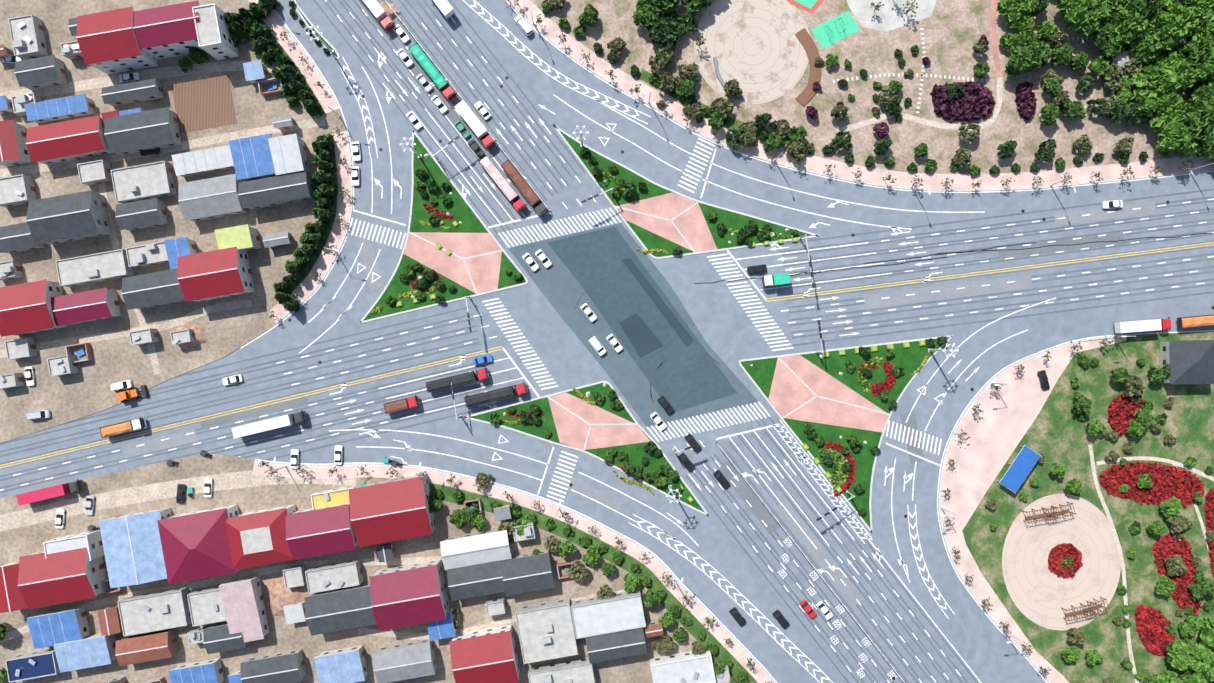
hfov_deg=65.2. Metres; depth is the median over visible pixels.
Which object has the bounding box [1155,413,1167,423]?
shrub
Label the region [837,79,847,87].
shrub
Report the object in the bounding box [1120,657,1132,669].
shrub
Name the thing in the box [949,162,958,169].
shrub
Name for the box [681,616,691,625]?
shrub
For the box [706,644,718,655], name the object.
shrub
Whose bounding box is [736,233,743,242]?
shrub
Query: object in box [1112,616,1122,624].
shrub
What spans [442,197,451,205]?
shrub
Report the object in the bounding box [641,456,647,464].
shrub
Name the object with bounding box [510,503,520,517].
shrub
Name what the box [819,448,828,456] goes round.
shrub
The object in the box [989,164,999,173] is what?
shrub
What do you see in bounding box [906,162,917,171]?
shrub
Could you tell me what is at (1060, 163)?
shrub
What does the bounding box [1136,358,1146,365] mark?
shrub
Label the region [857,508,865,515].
shrub
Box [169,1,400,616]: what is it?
village rubble heaps
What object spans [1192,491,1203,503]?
shrub
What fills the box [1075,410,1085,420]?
shrub
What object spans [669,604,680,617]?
shrub
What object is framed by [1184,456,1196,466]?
shrub
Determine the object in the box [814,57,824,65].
shrub
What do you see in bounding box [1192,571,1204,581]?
shrub
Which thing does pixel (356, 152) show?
car
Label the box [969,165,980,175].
shrub
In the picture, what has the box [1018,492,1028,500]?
shrub
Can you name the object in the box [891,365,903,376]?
shrub
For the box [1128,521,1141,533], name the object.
shrub
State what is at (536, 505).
street tree
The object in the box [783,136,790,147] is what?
shrub
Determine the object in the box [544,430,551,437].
shrub
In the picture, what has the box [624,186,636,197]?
park tree
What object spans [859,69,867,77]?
shrub
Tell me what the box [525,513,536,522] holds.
shrub
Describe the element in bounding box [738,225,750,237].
shrub
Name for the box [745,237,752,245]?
shrub
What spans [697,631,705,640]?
shrub
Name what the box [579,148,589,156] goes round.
shrub
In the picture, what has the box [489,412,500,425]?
shrub
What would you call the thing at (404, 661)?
building
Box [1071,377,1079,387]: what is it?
shrub
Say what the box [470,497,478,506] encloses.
shrub
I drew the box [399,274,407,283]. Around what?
shrub
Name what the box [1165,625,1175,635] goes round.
shrub
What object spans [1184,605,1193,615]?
shrub
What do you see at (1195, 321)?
truck
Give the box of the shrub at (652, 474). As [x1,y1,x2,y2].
[643,469,658,480]
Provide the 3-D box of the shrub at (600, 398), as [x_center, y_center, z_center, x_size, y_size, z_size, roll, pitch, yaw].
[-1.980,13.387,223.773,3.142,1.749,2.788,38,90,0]
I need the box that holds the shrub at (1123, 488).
[1119,484,1129,492]
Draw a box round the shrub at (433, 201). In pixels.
[430,197,436,205]
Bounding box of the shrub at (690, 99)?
[683,94,695,103]
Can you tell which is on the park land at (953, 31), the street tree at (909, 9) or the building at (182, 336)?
the street tree at (909, 9)
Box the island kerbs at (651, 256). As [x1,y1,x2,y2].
[291,0,952,532]
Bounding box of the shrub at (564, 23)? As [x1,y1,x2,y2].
[559,17,569,29]
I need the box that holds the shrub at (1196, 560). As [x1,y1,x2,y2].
[1190,555,1200,566]
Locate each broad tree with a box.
[0,623,7,640]
[632,0,662,29]
[646,0,680,13]
[647,19,676,47]
[686,0,711,14]
[997,0,1033,22]
[1005,12,1034,35]
[1005,42,1039,76]
[1009,35,1039,54]
[1014,46,1045,74]
[1029,0,1048,16]
[1037,41,1051,67]
[1054,0,1094,18]
[1062,0,1109,36]
[1090,18,1128,59]
[1095,0,1131,24]
[1102,8,1128,31]
[1106,8,1150,43]
[1123,0,1161,17]
[1128,27,1160,64]
[1130,64,1184,97]
[1133,85,1170,116]
[1143,670,1179,682]
[1145,16,1169,40]
[1146,10,1193,54]
[1149,92,1186,132]
[1152,0,1173,15]
[1152,49,1189,69]
[1156,118,1197,158]
[1162,0,1179,13]
[1165,639,1204,671]
[1169,2,1203,34]
[1171,59,1208,90]
[1175,39,1211,67]
[1177,107,1213,144]
[1180,638,1211,660]
[1180,668,1213,682]
[1183,0,1213,13]
[1184,96,1213,128]
[1185,26,1213,52]
[1189,85,1213,103]
[1195,129,1213,157]
[1196,79,1213,93]
[1197,11,1213,36]
[1197,652,1212,673]
[1198,46,1213,85]
[1200,615,1213,647]
[1200,651,1213,681]
[1204,148,1213,160]
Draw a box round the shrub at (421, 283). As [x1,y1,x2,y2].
[415,277,428,289]
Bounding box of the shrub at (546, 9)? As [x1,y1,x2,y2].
[541,0,552,13]
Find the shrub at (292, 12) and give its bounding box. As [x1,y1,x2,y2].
[289,9,295,16]
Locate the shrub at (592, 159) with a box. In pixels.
[588,156,597,163]
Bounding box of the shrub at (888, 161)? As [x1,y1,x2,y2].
[883,156,895,166]
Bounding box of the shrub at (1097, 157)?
[1093,152,1103,161]
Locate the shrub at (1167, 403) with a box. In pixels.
[1163,397,1174,408]
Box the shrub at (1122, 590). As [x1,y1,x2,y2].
[1117,586,1126,594]
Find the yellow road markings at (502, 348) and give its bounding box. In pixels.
[0,242,1213,468]
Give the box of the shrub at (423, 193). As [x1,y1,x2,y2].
[420,190,426,196]
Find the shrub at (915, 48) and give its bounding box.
[910,45,918,54]
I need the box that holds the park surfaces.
[259,0,1213,682]
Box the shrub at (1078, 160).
[1072,157,1083,164]
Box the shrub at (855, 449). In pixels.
[852,444,859,451]
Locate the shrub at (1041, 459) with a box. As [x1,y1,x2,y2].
[1036,453,1044,463]
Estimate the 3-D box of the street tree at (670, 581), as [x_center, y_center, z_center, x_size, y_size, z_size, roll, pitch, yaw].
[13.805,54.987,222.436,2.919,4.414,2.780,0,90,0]
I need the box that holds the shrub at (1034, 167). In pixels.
[1030,162,1039,171]
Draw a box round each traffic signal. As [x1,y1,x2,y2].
[433,130,466,161]
[449,376,461,418]
[465,296,471,331]
[581,188,613,202]
[672,443,698,453]
[799,234,814,287]
[815,320,823,352]
[816,490,855,520]
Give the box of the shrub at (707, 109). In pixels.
[701,105,712,115]
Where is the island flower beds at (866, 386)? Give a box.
[372,158,934,496]
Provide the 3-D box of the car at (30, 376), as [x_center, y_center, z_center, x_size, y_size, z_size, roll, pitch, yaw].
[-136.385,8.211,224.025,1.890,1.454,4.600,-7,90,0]
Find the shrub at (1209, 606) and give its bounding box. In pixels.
[1202,600,1213,610]
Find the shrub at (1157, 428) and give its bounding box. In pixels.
[1150,421,1161,431]
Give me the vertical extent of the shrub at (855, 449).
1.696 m
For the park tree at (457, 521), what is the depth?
221.08 m
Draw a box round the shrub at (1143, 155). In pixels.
[1139,151,1148,161]
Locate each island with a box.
[293,0,339,59]
[363,134,525,321]
[470,383,703,511]
[559,130,812,258]
[741,337,949,528]
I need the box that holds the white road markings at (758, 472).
[0,0,1213,682]
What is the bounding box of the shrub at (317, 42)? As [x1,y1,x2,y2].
[314,39,320,44]
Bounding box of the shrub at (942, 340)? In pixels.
[937,336,947,344]
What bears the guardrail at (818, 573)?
on the road asphalt
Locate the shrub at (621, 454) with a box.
[617,450,627,462]
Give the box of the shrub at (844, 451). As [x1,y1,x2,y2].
[841,446,848,453]
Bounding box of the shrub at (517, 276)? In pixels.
[513,272,522,280]
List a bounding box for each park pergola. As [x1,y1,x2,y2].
[1022,505,1058,523]
[1046,502,1075,521]
[1061,601,1098,620]
[1080,597,1108,616]
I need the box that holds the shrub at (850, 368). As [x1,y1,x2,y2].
[845,360,855,371]
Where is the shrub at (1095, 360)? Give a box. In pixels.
[1090,357,1099,365]
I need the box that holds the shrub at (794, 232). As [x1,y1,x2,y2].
[791,229,797,235]
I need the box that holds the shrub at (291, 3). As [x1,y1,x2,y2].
[289,1,294,6]
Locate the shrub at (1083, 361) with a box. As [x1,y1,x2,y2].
[1077,356,1089,367]
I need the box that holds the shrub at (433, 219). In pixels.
[428,214,440,224]
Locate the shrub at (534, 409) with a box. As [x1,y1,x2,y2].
[529,404,540,416]
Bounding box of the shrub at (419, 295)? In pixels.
[414,291,425,299]
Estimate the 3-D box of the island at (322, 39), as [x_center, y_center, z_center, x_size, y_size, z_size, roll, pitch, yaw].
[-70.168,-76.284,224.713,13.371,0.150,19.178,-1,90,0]
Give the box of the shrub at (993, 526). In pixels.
[989,523,997,530]
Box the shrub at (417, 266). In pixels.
[414,263,422,270]
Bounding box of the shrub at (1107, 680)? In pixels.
[1103,678,1113,682]
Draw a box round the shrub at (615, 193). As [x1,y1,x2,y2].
[610,187,621,197]
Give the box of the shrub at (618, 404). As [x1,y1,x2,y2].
[610,399,622,409]
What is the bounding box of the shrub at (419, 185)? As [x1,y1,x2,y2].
[415,180,423,189]
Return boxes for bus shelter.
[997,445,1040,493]
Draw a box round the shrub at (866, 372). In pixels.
[861,368,871,376]
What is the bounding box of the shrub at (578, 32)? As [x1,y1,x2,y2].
[573,24,586,37]
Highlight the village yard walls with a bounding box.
[65,78,578,682]
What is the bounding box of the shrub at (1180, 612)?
[1176,608,1184,616]
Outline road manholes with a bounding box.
[288,76,1213,679]
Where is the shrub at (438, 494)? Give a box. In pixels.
[434,489,442,499]
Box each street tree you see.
[258,460,268,466]
[260,8,271,16]
[264,469,277,479]
[268,310,276,319]
[280,31,289,40]
[289,293,299,301]
[296,464,307,477]
[299,53,307,65]
[323,245,336,254]
[328,467,337,476]
[331,125,343,137]
[336,216,345,225]
[338,156,346,165]
[339,186,349,197]
[355,464,366,475]
[386,466,397,476]
[446,474,454,486]
[473,483,484,491]
[531,500,539,509]
[533,14,542,26]
[556,33,565,43]
[559,512,569,520]
[580,50,589,62]
[588,525,597,534]
[605,69,616,79]
[615,537,621,549]
[629,84,640,94]
[638,551,649,560]
[657,100,668,106]
[660,571,671,582]
[679,591,692,607]
[682,111,695,124]
[694,33,705,46]
[703,617,715,625]
[710,128,720,137]
[723,81,737,93]
[723,638,731,646]
[736,136,747,148]
[747,658,753,669]
[767,147,774,159]
[792,155,805,167]
[823,165,835,173]
[852,168,862,177]
[870,2,883,10]
[883,173,895,182]
[902,0,917,13]
[911,175,922,185]
[941,178,953,188]
[941,488,950,496]
[942,517,953,526]
[946,458,956,467]
[952,547,960,558]
[954,429,969,441]
[971,180,981,187]
[972,404,983,413]
[981,597,992,608]
[990,384,1002,391]
[999,622,1011,634]
[1000,177,1015,187]
[1014,364,1024,373]
[1021,642,1033,652]
[1031,176,1044,186]
[1039,666,1050,674]
[1061,172,1071,182]
[1070,341,1083,355]
[1090,172,1103,180]
[1100,336,1112,346]
[1114,333,1125,341]
[1120,165,1134,178]
[1150,163,1162,173]
[1178,159,1193,172]
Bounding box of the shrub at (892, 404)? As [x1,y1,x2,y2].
[887,400,896,408]
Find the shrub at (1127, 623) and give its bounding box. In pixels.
[1122,618,1133,626]
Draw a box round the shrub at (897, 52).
[894,49,902,56]
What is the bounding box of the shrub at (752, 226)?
[747,220,758,232]
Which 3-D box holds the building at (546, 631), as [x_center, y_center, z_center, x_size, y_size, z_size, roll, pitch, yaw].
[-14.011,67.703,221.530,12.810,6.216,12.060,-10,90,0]
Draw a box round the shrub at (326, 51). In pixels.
[323,48,329,53]
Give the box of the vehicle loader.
[116,385,147,402]
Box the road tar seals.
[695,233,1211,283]
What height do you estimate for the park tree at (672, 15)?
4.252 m
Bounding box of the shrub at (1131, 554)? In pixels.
[1127,549,1136,558]
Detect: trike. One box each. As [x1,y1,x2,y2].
[88,525,99,530]
[167,460,178,464]
[188,487,193,497]
[200,450,211,456]
[383,457,392,462]
[391,460,401,465]
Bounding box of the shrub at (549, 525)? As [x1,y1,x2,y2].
[545,518,554,529]
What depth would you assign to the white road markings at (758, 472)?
224.76 m
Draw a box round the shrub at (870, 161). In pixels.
[865,155,875,167]
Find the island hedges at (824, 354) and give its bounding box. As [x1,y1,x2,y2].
[396,219,925,502]
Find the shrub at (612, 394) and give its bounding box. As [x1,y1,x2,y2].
[608,389,616,400]
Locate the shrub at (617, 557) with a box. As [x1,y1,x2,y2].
[612,552,622,564]
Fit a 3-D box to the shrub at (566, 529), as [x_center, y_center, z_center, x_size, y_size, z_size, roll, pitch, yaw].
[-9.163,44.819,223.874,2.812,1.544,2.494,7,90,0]
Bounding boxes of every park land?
[509,0,1209,190]
[939,332,1213,682]
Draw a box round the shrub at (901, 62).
[898,58,905,66]
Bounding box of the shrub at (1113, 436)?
[1105,430,1118,440]
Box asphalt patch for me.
[620,258,693,357]
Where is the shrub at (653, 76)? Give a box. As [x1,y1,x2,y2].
[648,73,658,85]
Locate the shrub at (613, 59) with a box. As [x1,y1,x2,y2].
[607,53,619,64]
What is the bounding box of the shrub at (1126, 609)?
[1122,605,1130,613]
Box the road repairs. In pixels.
[121,58,1155,606]
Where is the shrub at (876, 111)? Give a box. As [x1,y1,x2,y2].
[871,107,880,115]
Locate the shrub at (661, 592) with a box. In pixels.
[655,589,665,599]
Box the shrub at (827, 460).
[822,454,833,465]
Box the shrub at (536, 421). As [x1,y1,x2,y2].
[533,417,540,424]
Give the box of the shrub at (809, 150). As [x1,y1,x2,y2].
[805,144,812,154]
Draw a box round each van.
[26,410,50,419]
[110,380,132,390]
[514,15,532,35]
[589,336,605,355]
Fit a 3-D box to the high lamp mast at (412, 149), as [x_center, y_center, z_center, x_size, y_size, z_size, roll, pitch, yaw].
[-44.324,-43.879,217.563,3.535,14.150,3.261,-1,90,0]
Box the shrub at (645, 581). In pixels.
[641,576,650,586]
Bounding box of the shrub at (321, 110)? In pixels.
[317,107,323,114]
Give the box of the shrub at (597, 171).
[592,166,601,178]
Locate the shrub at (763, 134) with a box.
[758,129,768,140]
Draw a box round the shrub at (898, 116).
[894,113,902,120]
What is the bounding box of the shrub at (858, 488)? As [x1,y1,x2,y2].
[854,484,864,492]
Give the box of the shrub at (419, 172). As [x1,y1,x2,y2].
[415,168,427,177]
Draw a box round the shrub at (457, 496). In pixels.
[452,490,462,502]
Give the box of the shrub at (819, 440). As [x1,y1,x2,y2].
[814,434,824,445]
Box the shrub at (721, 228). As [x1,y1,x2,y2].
[716,223,725,234]
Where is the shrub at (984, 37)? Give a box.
[978,35,988,44]
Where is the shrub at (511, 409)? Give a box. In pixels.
[507,406,515,413]
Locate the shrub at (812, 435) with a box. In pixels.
[807,431,816,438]
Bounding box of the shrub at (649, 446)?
[642,441,655,453]
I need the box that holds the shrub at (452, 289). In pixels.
[448,286,455,291]
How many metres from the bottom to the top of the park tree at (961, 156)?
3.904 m
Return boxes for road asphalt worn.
[508,223,758,427]
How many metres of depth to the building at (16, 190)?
220.99 m
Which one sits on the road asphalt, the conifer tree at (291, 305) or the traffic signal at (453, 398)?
the traffic signal at (453, 398)
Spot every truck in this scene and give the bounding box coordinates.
[16,479,84,505]
[100,417,146,437]
[232,410,306,437]
[362,0,394,31]
[383,395,419,413]
[408,43,456,101]
[425,368,488,392]
[432,0,454,19]
[454,100,495,149]
[464,382,527,407]
[478,155,526,212]
[500,159,548,216]
[761,273,789,287]
[1113,317,1171,332]
[1177,314,1213,327]
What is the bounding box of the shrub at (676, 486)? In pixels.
[673,484,681,496]
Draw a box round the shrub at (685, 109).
[682,103,690,114]
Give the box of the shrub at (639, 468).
[635,465,642,471]
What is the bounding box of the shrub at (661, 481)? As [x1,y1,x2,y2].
[654,476,668,487]
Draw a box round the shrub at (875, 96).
[872,93,877,101]
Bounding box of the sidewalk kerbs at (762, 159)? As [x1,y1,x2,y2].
[254,1,1213,682]
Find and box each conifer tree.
[178,56,192,72]
[188,47,202,61]
[194,51,209,63]
[224,12,242,28]
[229,20,247,39]
[229,34,240,45]
[237,28,249,42]
[238,8,250,22]
[243,17,257,31]
[249,2,268,21]
[249,22,273,40]
[250,12,261,22]
[250,40,263,56]
[257,36,275,52]
[258,0,280,13]
[261,52,272,65]
[267,45,281,61]
[271,68,285,82]
[273,281,289,291]
[274,291,294,303]
[275,54,294,67]
[280,64,303,81]
[281,83,294,96]
[282,275,297,286]
[283,300,299,311]
[285,260,295,270]
[287,96,300,107]
[287,263,307,276]
[288,79,304,95]
[292,246,304,258]
[295,255,314,269]
[298,89,315,102]
[299,231,311,243]
[301,241,318,257]
[303,97,320,115]
[304,222,315,232]
[311,172,317,184]
[311,206,318,215]
[311,232,325,243]
[312,140,318,154]
[312,154,320,164]
[312,186,320,199]
[314,220,328,233]
[315,169,337,184]
[316,133,334,151]
[316,159,334,172]
[316,195,333,208]
[317,183,339,199]
[317,208,335,223]
[319,150,334,161]
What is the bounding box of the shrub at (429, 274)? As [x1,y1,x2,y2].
[423,269,434,280]
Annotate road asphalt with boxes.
[0,0,1213,682]
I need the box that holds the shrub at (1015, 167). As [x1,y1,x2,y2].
[1011,163,1020,172]
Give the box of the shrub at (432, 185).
[425,180,438,190]
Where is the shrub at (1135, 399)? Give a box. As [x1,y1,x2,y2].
[1130,396,1141,403]
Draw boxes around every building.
[0,44,12,59]
[0,95,13,113]
[0,120,31,166]
[0,174,36,207]
[0,222,43,252]
[0,260,22,279]
[0,279,67,336]
[0,373,23,388]
[0,561,27,612]
[4,338,36,359]
[5,648,59,682]
[8,14,47,59]
[11,93,40,115]
[14,55,66,89]
[18,547,105,608]
[24,94,94,122]
[26,115,111,164]
[26,190,110,244]
[27,606,89,648]
[43,530,104,560]
[47,355,78,376]
[51,288,120,325]
[53,633,116,672]
[55,249,134,286]
[60,41,82,58]
[68,18,76,35]
[76,7,157,73]
[77,160,111,184]
[97,605,121,635]
[99,507,171,587]
[101,78,163,105]
[101,110,119,127]
[104,107,181,154]
[104,676,125,682]
[110,161,176,203]
[115,198,167,230]
[115,628,177,665]
[118,586,191,636]
[119,108,142,114]
[122,268,184,309]
[125,241,168,267]
[129,328,158,344]
[133,0,203,59]
[157,505,238,584]
[164,237,196,268]
[169,658,223,682]
[170,329,194,344]
[172,145,233,176]
[178,174,247,221]
[178,247,253,301]
[187,586,226,626]
[187,626,209,644]
[192,3,238,59]
[203,622,249,653]
[215,224,260,250]
[219,575,268,641]
[226,504,295,569]
[228,671,241,682]
[229,134,279,180]
[238,171,313,209]
[240,649,305,682]
[242,60,267,82]
[263,231,292,247]
[268,134,309,174]
[273,115,295,129]
[282,564,306,588]
[283,601,305,623]
[285,503,357,559]
[305,559,363,593]
[305,583,375,635]
[310,485,357,509]
[314,645,367,682]
[349,474,436,546]
[369,559,449,630]
[373,639,436,682]
[376,543,394,561]
[427,608,456,640]
[440,529,511,569]
[447,560,504,600]
[449,625,519,682]
[485,597,506,616]
[493,505,510,520]
[501,550,554,595]
[513,522,535,541]
[515,598,578,663]
[528,657,595,682]
[570,589,645,638]
[585,628,646,662]
[645,621,663,637]
[650,648,715,682]
[715,665,730,682]
[1112,51,1130,69]
[1160,340,1213,384]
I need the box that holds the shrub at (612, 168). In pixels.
[608,164,617,172]
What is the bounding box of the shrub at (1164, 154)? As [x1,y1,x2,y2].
[1159,149,1168,156]
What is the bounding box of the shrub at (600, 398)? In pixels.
[593,392,604,403]
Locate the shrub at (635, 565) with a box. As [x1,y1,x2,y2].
[631,562,640,572]
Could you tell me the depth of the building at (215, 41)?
214.49 m
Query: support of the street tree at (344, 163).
on the sidewalk paving at (996, 428)
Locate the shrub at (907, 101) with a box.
[904,97,912,106]
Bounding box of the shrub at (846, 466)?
[841,462,850,471]
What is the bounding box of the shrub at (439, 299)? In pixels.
[435,295,445,303]
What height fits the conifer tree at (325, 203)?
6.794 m
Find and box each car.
[2,55,22,62]
[24,366,35,385]
[55,509,65,528]
[85,495,94,514]
[119,72,139,82]
[140,148,160,155]
[176,484,185,503]
[204,478,212,496]
[222,374,242,385]
[290,449,299,468]
[334,445,342,464]
[351,166,359,185]
[352,141,361,160]
[393,24,409,42]
[396,48,413,66]
[406,111,422,129]
[416,73,432,91]
[431,95,447,113]
[453,120,469,138]
[468,139,484,157]
[473,354,492,365]
[474,101,490,119]
[522,253,538,271]
[535,249,551,267]
[580,303,596,321]
[606,334,622,352]
[650,412,666,430]
[657,396,673,414]
[678,453,694,470]
[685,433,700,451]
[713,470,729,488]
[729,607,745,625]
[747,264,766,273]
[772,610,788,628]
[799,600,815,618]
[816,601,832,619]
[1037,370,1049,389]
[1102,200,1122,208]
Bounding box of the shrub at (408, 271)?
[403,264,413,277]
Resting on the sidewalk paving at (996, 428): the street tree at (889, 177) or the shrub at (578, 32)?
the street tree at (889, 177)
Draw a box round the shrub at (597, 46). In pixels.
[593,42,602,54]
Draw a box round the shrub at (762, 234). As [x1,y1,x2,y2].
[757,228,769,239]
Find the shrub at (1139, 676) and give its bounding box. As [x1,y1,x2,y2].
[1133,672,1143,679]
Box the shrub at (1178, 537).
[1172,532,1182,540]
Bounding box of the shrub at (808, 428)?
[803,423,814,432]
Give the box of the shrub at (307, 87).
[304,85,310,91]
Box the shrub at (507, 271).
[505,268,511,274]
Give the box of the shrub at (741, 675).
[737,669,748,682]
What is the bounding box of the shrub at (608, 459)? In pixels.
[604,455,612,463]
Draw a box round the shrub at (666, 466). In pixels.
[657,462,672,475]
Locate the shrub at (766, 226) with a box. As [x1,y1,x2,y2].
[763,223,770,229]
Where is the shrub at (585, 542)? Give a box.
[579,536,591,547]
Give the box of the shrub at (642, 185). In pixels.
[637,181,646,189]
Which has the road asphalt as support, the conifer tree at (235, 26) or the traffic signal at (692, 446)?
the traffic signal at (692, 446)
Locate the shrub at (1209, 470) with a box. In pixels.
[1204,466,1213,473]
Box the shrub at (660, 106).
[656,100,665,107]
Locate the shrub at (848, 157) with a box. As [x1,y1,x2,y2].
[844,153,853,162]
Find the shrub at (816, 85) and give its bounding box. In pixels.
[812,81,821,90]
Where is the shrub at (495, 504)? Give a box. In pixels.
[490,501,501,510]
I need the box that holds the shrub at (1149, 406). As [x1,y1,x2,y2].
[1142,401,1154,411]
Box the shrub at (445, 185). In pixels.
[441,182,449,190]
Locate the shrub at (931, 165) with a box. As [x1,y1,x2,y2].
[924,159,937,170]
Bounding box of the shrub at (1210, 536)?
[1206,530,1213,542]
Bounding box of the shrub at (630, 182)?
[625,179,634,186]
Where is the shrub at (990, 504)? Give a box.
[985,499,996,509]
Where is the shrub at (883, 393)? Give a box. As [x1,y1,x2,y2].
[879,390,887,399]
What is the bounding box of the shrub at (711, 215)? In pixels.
[706,212,716,220]
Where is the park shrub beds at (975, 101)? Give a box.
[930,81,1213,655]
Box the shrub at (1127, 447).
[1122,441,1134,453]
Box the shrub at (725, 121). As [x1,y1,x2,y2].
[722,117,729,124]
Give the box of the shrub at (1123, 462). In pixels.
[1120,458,1128,465]
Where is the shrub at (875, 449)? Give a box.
[871,446,880,453]
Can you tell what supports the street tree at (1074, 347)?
on the sidewalk paving at (996, 428)
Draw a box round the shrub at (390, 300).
[385,296,395,305]
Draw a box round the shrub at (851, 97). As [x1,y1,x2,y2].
[848,93,854,100]
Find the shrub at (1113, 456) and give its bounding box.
[1104,450,1118,461]
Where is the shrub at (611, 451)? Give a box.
[606,446,616,455]
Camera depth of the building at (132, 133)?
219.54 m
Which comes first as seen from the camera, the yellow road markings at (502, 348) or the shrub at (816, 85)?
the shrub at (816, 85)
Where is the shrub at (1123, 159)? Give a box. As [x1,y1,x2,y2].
[1119,154,1128,163]
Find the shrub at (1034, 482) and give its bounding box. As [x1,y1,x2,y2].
[1029,478,1038,486]
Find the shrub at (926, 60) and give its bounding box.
[922,56,930,64]
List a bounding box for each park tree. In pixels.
[0,668,7,682]
[428,496,443,512]
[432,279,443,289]
[449,509,467,527]
[452,609,459,628]
[462,506,480,522]
[471,513,485,529]
[475,472,492,487]
[498,521,515,537]
[508,535,512,547]
[515,519,526,535]
[519,409,531,422]
[532,549,543,554]
[544,535,560,552]
[548,0,565,10]
[558,541,576,557]
[567,560,589,581]
[577,9,598,26]
[582,545,600,566]
[584,3,598,14]
[596,585,616,599]
[601,562,616,576]
[607,36,626,56]
[623,573,639,592]
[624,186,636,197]
[624,462,633,473]
[631,471,641,479]
[641,590,661,606]
[648,54,667,72]
[651,632,676,652]
[656,49,669,64]
[656,71,673,91]
[658,611,675,627]
[659,45,674,63]
[661,9,677,22]
[667,470,678,480]
[672,627,686,642]
[673,75,681,87]
[675,22,686,39]
[675,84,688,97]
[676,62,698,81]
[677,11,698,32]
[678,79,696,96]
[688,101,703,119]
[691,641,705,654]
[708,111,722,130]
[710,97,733,119]
[712,658,725,675]
[724,79,742,97]
[724,128,743,150]
[729,677,736,682]
[736,132,757,146]
[738,120,756,139]
[754,113,771,128]
[764,133,782,149]
[776,119,790,136]
[783,140,804,162]
[788,126,806,141]
[805,106,817,119]
[825,54,838,66]
[829,130,851,150]
[830,105,848,121]
[846,434,861,446]
[858,346,870,355]
[872,122,888,138]
[873,139,892,154]
[877,85,897,104]
[883,95,901,115]
[885,348,894,357]
[889,80,902,94]
[914,142,927,157]
[945,83,964,99]
[951,147,971,168]
[958,122,980,140]
[972,40,988,53]
[973,62,990,78]
[997,140,1017,158]
[999,33,1016,49]
[1030,31,1039,41]
[1035,21,1058,39]
[1035,139,1056,162]
[1038,37,1054,48]
[1039,68,1063,84]
[1040,103,1061,126]
[1042,78,1061,97]
[1047,31,1068,47]
[1049,462,1065,477]
[1051,42,1073,66]
[1053,90,1068,106]
[1058,98,1072,117]
[1061,646,1080,662]
[1062,99,1086,120]
[1064,478,1082,494]
[1066,627,1085,644]
[1070,50,1088,69]
[1072,134,1092,153]
[1072,392,1091,415]
[1075,74,1095,92]
[1086,97,1107,114]
[1086,419,1106,435]
[1086,649,1103,664]
[1087,55,1109,77]
[1099,94,1119,115]
[1101,57,1123,80]
[1103,75,1122,91]
[1106,104,1132,123]
[1110,367,1128,382]
[1113,89,1134,106]
[1113,137,1133,156]
[1114,75,1132,93]
[1122,375,1144,397]
[1123,57,1141,77]
[1125,102,1150,125]
[1127,419,1144,437]
[1133,408,1154,427]
[1137,474,1152,488]
[1147,520,1165,535]
[1149,366,1166,383]
[1155,575,1175,595]
[1159,498,1182,517]
[1160,363,1170,378]
[1165,554,1187,576]
[1166,515,1192,535]
[1178,622,1195,637]
[1186,614,1203,632]
[1187,581,1203,600]
[1197,577,1213,595]
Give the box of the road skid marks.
[575,259,719,402]
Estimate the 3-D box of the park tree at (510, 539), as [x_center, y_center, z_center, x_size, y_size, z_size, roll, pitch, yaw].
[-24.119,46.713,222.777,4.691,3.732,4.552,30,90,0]
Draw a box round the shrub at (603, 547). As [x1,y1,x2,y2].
[598,543,607,553]
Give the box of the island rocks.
[411,154,866,443]
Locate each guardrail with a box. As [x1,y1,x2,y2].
[384,0,550,211]
[715,442,905,682]
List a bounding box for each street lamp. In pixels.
[272,457,286,471]
[910,180,930,194]
[991,382,1009,385]
[1050,178,1075,191]
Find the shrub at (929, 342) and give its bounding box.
[924,338,934,346]
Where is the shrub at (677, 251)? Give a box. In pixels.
[672,247,681,255]
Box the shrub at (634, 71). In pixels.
[630,64,638,76]
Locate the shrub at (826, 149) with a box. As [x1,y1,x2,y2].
[822,145,833,154]
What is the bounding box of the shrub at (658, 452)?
[654,449,661,456]
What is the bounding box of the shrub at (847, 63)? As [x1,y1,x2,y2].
[844,58,851,67]
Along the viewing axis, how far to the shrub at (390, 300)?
223.34 m
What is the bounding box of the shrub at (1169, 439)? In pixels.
[1163,434,1176,444]
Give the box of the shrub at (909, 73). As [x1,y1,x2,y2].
[903,69,913,77]
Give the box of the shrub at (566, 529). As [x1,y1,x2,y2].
[563,526,573,535]
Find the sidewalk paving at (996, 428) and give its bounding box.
[248,0,1213,682]
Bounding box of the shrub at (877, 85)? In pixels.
[873,81,881,88]
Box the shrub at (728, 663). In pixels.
[724,660,732,668]
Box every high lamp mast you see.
[306,26,333,53]
[400,137,421,157]
[573,125,588,146]
[666,485,681,502]
[928,343,958,357]
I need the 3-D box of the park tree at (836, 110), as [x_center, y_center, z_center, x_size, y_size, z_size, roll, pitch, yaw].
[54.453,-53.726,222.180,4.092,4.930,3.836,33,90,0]
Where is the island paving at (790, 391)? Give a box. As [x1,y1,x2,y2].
[404,193,888,449]
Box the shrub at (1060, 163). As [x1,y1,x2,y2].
[1055,157,1065,169]
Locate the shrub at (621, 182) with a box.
[618,178,625,186]
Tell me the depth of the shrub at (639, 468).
223.74 m
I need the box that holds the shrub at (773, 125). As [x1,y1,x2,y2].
[770,120,776,128]

